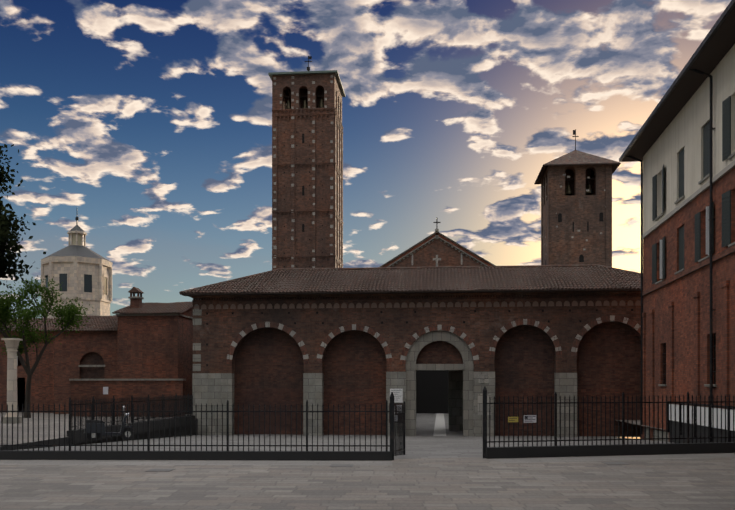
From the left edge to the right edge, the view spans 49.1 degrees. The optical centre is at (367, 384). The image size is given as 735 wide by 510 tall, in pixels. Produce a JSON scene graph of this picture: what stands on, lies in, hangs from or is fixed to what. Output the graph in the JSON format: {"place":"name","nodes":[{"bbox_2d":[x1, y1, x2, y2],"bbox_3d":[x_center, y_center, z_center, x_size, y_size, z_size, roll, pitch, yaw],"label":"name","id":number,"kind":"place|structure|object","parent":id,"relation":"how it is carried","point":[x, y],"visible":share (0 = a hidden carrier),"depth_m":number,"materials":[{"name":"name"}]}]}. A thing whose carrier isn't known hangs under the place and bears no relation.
{"place":"outdoors","nodes":[
{"label":"outdoors","id":0,"kind":"place"},
{"bbox_2d":[0,144,47,289],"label":"tree foliage","id":1,"kind":"object","parent":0,"point":[7,235],"depth_m":29.53,"materials":[{"name":"green plant"}]},
{"bbox_2d":[0,287,192,416],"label":"building wall","id":2,"kind":"structure","parent":0,"point":[137,357],"depth_m":58.65,"materials":[{"name":"red brick"}]},
{"bbox_2d":[1,301,192,330],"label":"roof","id":3,"kind":"structure","parent":2,"relation":"on","point":[101,323],"depth_m":60.05,"materials":[{"name":"brown tile"}]},
{"bbox_2d":[0,0,730,438],"label":"sky","id":4,"kind":"structure","parent":0,"point":[148,123],"materials":[{"name":"blue"}]},
{"bbox_2d":[0,412,734,509],"bbox_3d":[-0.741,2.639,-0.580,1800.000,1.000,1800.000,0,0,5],"label":"piazza ground","id":5,"kind":"structure","parent":0,"point":[442,473],"depth_m":17.97,"materials":[{"name":"grey stone"}]},
{"bbox_2d":[1,338,22,423],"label":"column","id":6,"kind":"structure","parent":5,"relation":"on","point":[12,344],"depth_m":44.60,"materials":[{"name":"stone"}]},
{"bbox_2d":[0,274,93,417],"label":"garden tree","id":7,"kind":"object","parent":5,"relation":"on","point":[67,313],"depth_m":50.76,"materials":[{"name":"green plant"}]},
{"bbox_2d":[41,217,112,318],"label":"octagonal shrine","id":8,"kind":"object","parent":5,"relation":"on","point":[77,268],"visible":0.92,"depth_m":146.57,"materials":[{"name":"stone"}]},
{"bbox_2d":[84,409,131,440],"bbox_3d":[-9.815,1.472,30.599,1.817,1.334,0.710,0,0,-21],"label":"parked scooter","id":9,"kind":"object","parent":5,"relation":"on","point":[103,429],"visible":0.69,"depth_m":30.38,"materials":[{"name":"black metal"}]},
{"bbox_2d":[272,73,341,268],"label":"tower wall","id":10,"kind":"structure","parent":5,"relation":"on","point":[302,86],"depth_m":92.44,"materials":[{"name":"brown brick"}]},
{"bbox_2d":[268,56,345,96],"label":"tower roof","id":11,"kind":"structure","parent":10,"relation":"on","point":[308,71],"depth_m":92.34,"materials":[{"name":"brown tile"}]},
{"bbox_2d":[272,75,342,269],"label":"tower stone trim","id":12,"kind":"structure","parent":10,"relation":"attached to","point":[334,118],"depth_m":92.38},
{"bbox_2d":[0,386,734,460],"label":"metal fence","id":13,"kind":"object","parent":5,"relation":"on","point":[143,426],"visible":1,"depth_m":23.39,"materials":[{"name":"metal"}]},
{"bbox_2d":[508,415,535,422],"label":"signs","id":14,"kind":"object","parent":13,"relation":"attached to","point":[529,418],"visible":1,"depth_m":23.69,"materials":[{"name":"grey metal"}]},
{"bbox_2d":[0,453,734,465],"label":"fence base curb","id":15,"kind":"structure","parent":5,"relation":"on","point":[358,463],"depth_m":22.37,"materials":[{"name":"grey stone"}]},
{"bbox_2d":[147,462,627,471],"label":"manhole covers","id":16,"kind":"object","parent":5,"relation":"on","point":[331,465],"visible":0.95,"depth_m":21.23,"materials":[{"name":"metal"}]},
{"bbox_2d":[234,413,639,436],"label":"paved floor","id":17,"kind":"structure","parent":5,"relation":"on","point":[431,424],"depth_m":57.72,"materials":[{"name":"grey stone"}]},
{"bbox_2d":[416,370,462,430],"bbox_3d":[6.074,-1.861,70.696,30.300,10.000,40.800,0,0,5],"label":"doorway opening","id":18,"kind":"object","parent":17,"relation":"on","point":[439,391],"depth_m":87.97,"materials":[{"name":"black"}]},
{"bbox_2d":[384,231,492,266],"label":"gable wall","id":19,"kind":"structure","parent":5,"relation":"on","point":[424,256],"depth_m":95.01,"materials":[{"name":"brown brick"}]},
{"bbox_2d":[380,232,495,266],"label":"gable trim","id":20,"kind":"structure","parent":19,"relation":"attached to","point":[449,241],"depth_m":94.84,"materials":[{"name":"grey stone"}]},
{"bbox_2d":[543,164,604,265],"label":"tower wall","id":21,"kind":"structure","parent":5,"relation":"on","point":[578,205],"depth_m":89.63,"materials":[{"name":"brown brick"}]},
{"bbox_2d":[541,164,611,266],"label":"tower trim","id":22,"kind":"structure","parent":21,"relation":"attached to","point":[552,226],"depth_m":89.74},
{"bbox_2d":[534,129,620,183],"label":"tower roof","id":23,"kind":"structure","parent":21,"relation":"on","point":[575,157],"depth_m":90.19,"materials":[{"name":"brown tile"}]},
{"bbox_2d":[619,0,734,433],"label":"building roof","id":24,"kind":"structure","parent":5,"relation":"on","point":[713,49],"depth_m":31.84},
{"bbox_2d":[667,401,734,442],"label":"white barrier","id":25,"kind":"object","parent":5,"relation":"on","point":[698,422],"visible":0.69,"depth_m":31.77,"materials":[{"name":"metal"}]},
{"bbox_2d":[193,294,640,435],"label":"brick facade wall","id":26,"kind":"structure","parent":0,"point":[267,367],"depth_m":49.58,"materials":[{"name":"brown brick"}]},
{"bbox_2d":[192,299,576,436],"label":"stone piers","id":27,"kind":"structure","parent":26,"relation":"attached to","point":[213,389],"depth_m":49.82,"materials":[{"name":"grey stone"}]},
{"bbox_2d":[389,375,490,422],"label":"notice boards","id":28,"kind":"object","parent":27,"relation":"attached to","point":[398,396],"visible":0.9,"depth_m":48.89,"materials":[{"name":"white paper"}]},
{"bbox_2d":[179,264,640,297],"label":"tiled roof","id":29,"kind":"structure","parent":26,"relation":"on","point":[471,279],"depth_m":50.37,"materials":[{"name":"brown tile"}]},
{"bbox_2d":[192,291,640,309],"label":"cornice","id":30,"kind":"structure","parent":26,"relation":"attached to","point":[531,299],"depth_m":49.20,"materials":[{"name":"brown brick"}]},
{"bbox_2d":[206,309,632,365],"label":"stone blocks","id":31,"kind":"structure","parent":26,"relation":"in","point":[406,321],"depth_m":49.47,"materials":[{"name":"grey stone"}]},
{"bbox_2d":[226,315,640,363],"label":"arch surrounds","id":32,"kind":"object","parent":26,"relation":"attached to","point":[454,330],"visible":0.92,"depth_m":49.21,"materials":[{"name":"grey stone"}]},
{"bbox_2d":[406,330,473,435],"bbox_3d":[4.451,-0.095,49.697,4.156,6.468,0.920,0,0,5],"label":"doorway surround","id":33,"kind":"object","parent":26,"relation":"attached to","point":[439,350],"visible":0.98,"depth_m":49.41,"materials":[{"name":"grey stone"}]},
{"bbox_2d":[643,44,734,431],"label":"building wall","id":34,"kind":"structure","parent":0,"point":[687,124],"depth_m":34.41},
{"bbox_2d":[641,160,734,441],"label":"building trim","id":35,"kind":"structure","parent":34,"relation":"attached to","point":[724,285],"depth_m":33.37,"materials":[{"name":"grey stone"}]},
{"bbox_2d":[652,96,734,386],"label":"building windows","id":36,"kind":"structure","parent":34,"relation":"in","point":[728,155],"depth_m":32.55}
]}

